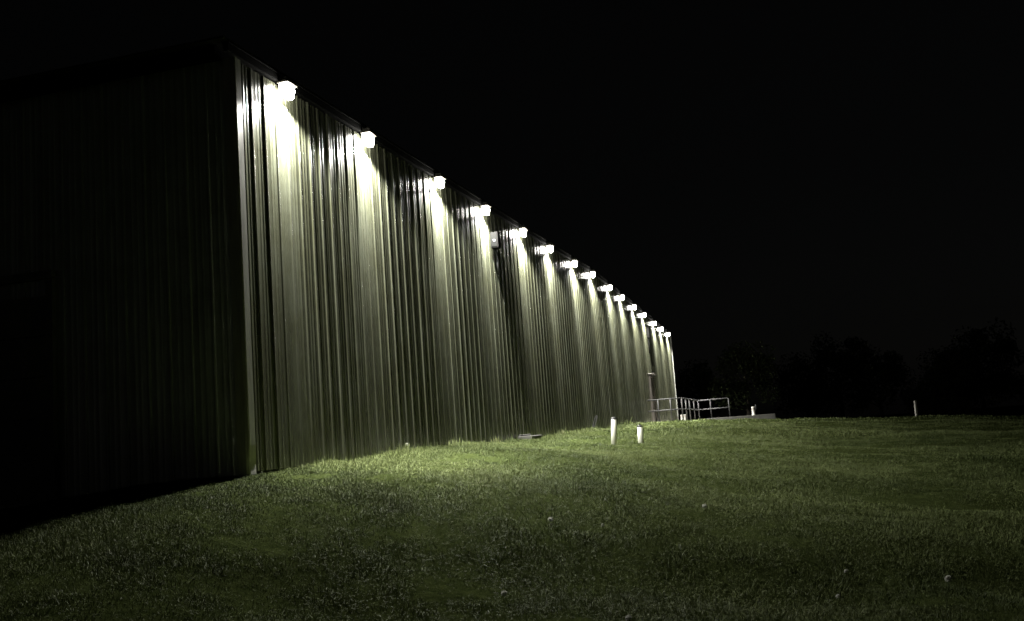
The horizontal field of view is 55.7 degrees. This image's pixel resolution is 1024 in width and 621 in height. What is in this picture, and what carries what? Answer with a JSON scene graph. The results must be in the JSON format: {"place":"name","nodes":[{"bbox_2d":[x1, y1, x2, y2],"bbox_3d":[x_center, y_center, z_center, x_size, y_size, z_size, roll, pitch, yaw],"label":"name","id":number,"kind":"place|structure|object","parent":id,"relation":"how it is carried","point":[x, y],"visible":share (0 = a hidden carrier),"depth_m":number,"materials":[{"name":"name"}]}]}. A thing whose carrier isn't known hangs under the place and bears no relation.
{"place":"outdoors","nodes":[
{"label":"outdoors","id":0,"kind":"place"},
{"bbox_2d":[0,405,1023,620],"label":"ground","id":1,"kind":"structure","parent":0,"point":[248,592],"depth_m":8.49,"materials":[{"name":"green plant"}]},
{"bbox_2d":[0,35,678,509],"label":"metal building","id":2,"kind":"structure","parent":1,"relation":"on","point":[220,257],"depth_m":12.46,"materials":[{"name":"metal"}]},
{"bbox_2d":[0,269,58,504],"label":"overhead door","id":3,"kind":"structure","parent":2,"relation":"in","point":[35,357],"depth_m":12.18,"materials":[{"name":"black metal"}]},
{"bbox_2d":[277,76,297,99],"bbox_3d":[-3.012,-2.984,12.991,0.180,0.285,0.280,-6,-7,15],"label":"floodlight","id":4,"kind":"object","parent":2,"relation":"attached to","point":[287,85],"visible":1,"depth_m":12.90,"materials":[{"name":"white"}]},
{"bbox_2d":[360,127,376,146],"bbox_3d":[-2.297,-2.775,15.507,0.180,0.285,0.280,-6,-9,14],"label":"floodlight","id":5,"kind":"object","parent":2,"relation":"attached to","point":[368,135],"visible":1,"depth_m":15.41,"materials":[{"name":"white"}]},
{"bbox_2d":[433,173,445,188],"bbox_3d":[-1.393,-2.510,18.687,0.180,0.285,0.280,-6,-7,16],"label":"floodlight","id":6,"kind":"object","parent":2,"relation":"attached to","point":[439,178],"visible":1,"depth_m":18.59,"materials":[{"name":"white"}]},
{"bbox_2d":[480,202,490,214],"bbox_3d":[-0.580,-2.273,21.545,0.180,0.285,0.280,-7,-7,18],"label":"floodlight","id":7,"kind":"object","parent":2,"relation":"attached to","point":[485,206],"visible":1,"depth_m":21.45,"materials":[{"name":"white"}]},
{"bbox_2d":[490,232,500,274],"bbox_3d":[-0.352,-1.294,21.989,0.180,0.960,0.307,-6,-7,15],"label":"junction box","id":8,"kind":"object","parent":2,"relation":"attached to","point":[495,240],"visible":1,"depth_m":21.93,"materials":[{"name":"grey metal"}]},
{"bbox_2d":[518,225,527,236],"bbox_3d":[0.285,-2.019,24.588,0.180,0.285,0.280,-7,-10,18],"label":"floodlight","id":9,"kind":"object","parent":2,"relation":"attached to","point":[522,229],"visible":1,"depth_m":24.49,"materials":[{"name":"white"}]},
{"bbox_2d":[546,242,553,252],"bbox_3d":[1.081,-1.786,27.386,0.180,0.285,0.280,-7,-6,18],"label":"floodlight","id":10,"kind":"object","parent":2,"relation":"attached to","point":[550,245],"visible":1,"depth_m":27.28,"materials":[{"name":"white"}]},
{"bbox_2d":[571,258,577,266],"bbox_3d":[1.982,-1.523,30.552,0.180,0.285,0.280,-6,-7,12],"label":"floodlight","id":11,"kind":"object","parent":2,"relation":"attached to","point":[574,261],"visible":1,"depth_m":30.44,"materials":[{"name":"white"}]},
{"bbox_2d":[590,269,595,277],"bbox_3d":[2.796,-1.284,33.415,0.180,0.285,0.280,-6,-8,12],"label":"floodlight","id":12,"kind":"object","parent":2,"relation":"attached to","point":[592,272],"visible":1,"depth_m":33.30,"materials":[{"name":"white"}]},
{"bbox_2d":[607,283,612,289],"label":"floodlight","id":13,"kind":"object","parent":2,"relation":"attached to","point":[609,285],"visible":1,"depth_m":36.45,"materials":[{"name":"white"}]},
{"bbox_2d":[646,327,649,353],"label":"wall box","id":14,"kind":"object","parent":2,"relation":"attached to","point":[648,332],"visible":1,"depth_m":45.78,"materials":[{"name":"grey metal"}]},
{"bbox_2d":[648,373,657,421],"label":"door","id":15,"kind":"structure","parent":2,"relation":"in","point":[651,378],"depth_m":45.28,"materials":[{"name":"grey metal"}]},
{"bbox_2d":[396,441,414,453],"bbox_3d":[-1.679,2.135,15.109,0.308,0.241,0.369,-6,-7,15],"label":"weed","id":16,"kind":"object","parent":1,"relation":"on","point":[405,448],"visible":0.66,"depth_m":15.11,"materials":[{"name":"green plant"}]},
{"bbox_2d":[489,436,506,442],"bbox_3d":[-0.287,2.677,20.141,0.353,0.213,0.345,-1,-8,-22],"label":"weed","id":17,"kind":"object","parent":1,"relation":"on","point":[496,439],"visible":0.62,"depth_m":20.15,"materials":[{"name":"green plant"}]},
{"bbox_2d":[518,434,541,439],"bbox_3d":[0.421,2.937,22.528,0.340,0.130,0.950,-6,-7,15],"label":"splash block","id":18,"kind":"object","parent":1,"relation":"on","point":[528,436],"depth_m":22.16,"materials":[{"name":"concrete"}]},
{"bbox_2d":[611,417,616,443],"bbox_3d":[2.107,2.532,20.013,0.120,0.670,0.120,0,-5,16],"label":"capped pipe","id":19,"kind":"object","parent":1,"relation":"on","point":[613,430],"visible":0.91,"depth_m":19.97,"materials":[{"name":"white plastic"}]},
{"bbox_2d":[637,424,643,443],"bbox_3d":[2.658,2.604,20.019,0.120,0.500,0.120,-5,-7,15],"label":"capped pipe","id":20,"kind":"object","parent":1,"relation":"on","point":[640,433],"visible":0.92,"depth_m":19.98,"materials":[{"name":"white plastic"}]},
{"bbox_2d":[675,359,749,418],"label":"tree","id":21,"kind":"object","parent":1,"relation":"on","point":[700,378],"visible":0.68,"depth_m":71.42,"materials":[{"name":"green plant"}]},
{"bbox_2d":[707,414,775,419],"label":"concrete landing","id":22,"kind":"object","parent":1,"relation":"on","point":[768,416],"visible":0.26,"depth_m":50.27,"materials":[{"name":"grey concrete"}]},
{"bbox_2d":[647,397,730,420],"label":"guard rail","id":23,"kind":"object","parent":22,"relation":"on","point":[682,408],"visible":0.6,"depth_m":44.75,"materials":[{"name":"grey metal"}]},
{"bbox_2d":[751,405,755,414],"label":"standpipe","id":24,"kind":"object","parent":22,"relation":"on","point":[753,411],"visible":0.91,"depth_m":50.91,"materials":[{"name":"white plastic"}]},
{"bbox_2d":[707,340,780,415],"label":"tree","id":25,"kind":"object","parent":1,"relation":"on","point":[757,364],"visible":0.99,"depth_m":60.78,"materials":[{"name":"green plant"}]},
{"bbox_2d":[798,331,882,417],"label":"tree","id":26,"kind":"object","parent":1,"relation":"on","point":[847,361],"visible":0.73,"depth_m":82.19,"materials":[{"name":"green plant"}]},
{"bbox_2d":[844,345,918,417],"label":"tree","id":27,"kind":"object","parent":1,"relation":"on","point":[879,369],"visible":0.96,"depth_m":79.76,"materials":[{"name":"green plant"}]},
{"bbox_2d":[914,401,917,415],"bbox_3d":[16.710,4.173,40.008,0.108,0.900,0.085,-1,-8,-13],"label":"marker post","id":28,"kind":"object","parent":1,"relation":"on","point":[915,407],"visible":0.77,"depth_m":39.99,"materials":[{"name":"white wood"}]},
{"bbox_2d":[945,575,952,604],"bbox_3d":[3.141,2.027,6.945,0.050,0.253,0.060,-2,-8,-18],"label":"dandelion","id":29,"kind":"object","parent":1,"relation":"on","point":[947,578],"visible":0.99,"depth_m":6.95,"materials":[{"name":"grey plant"}]},
{"bbox_2d":[930,317,1023,415],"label":"tree","id":30,"kind":"object","parent":1,"relation":"on","point":[1005,345],"visible":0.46,"depth_m":81.64,"materials":[{"name":"green plant"}]},
{"bbox_2d":[0,0,1023,419],"label":"sky","id":31,"kind":"structure","parent":0,"point":[781,173],"materials":[{"name":"black"}]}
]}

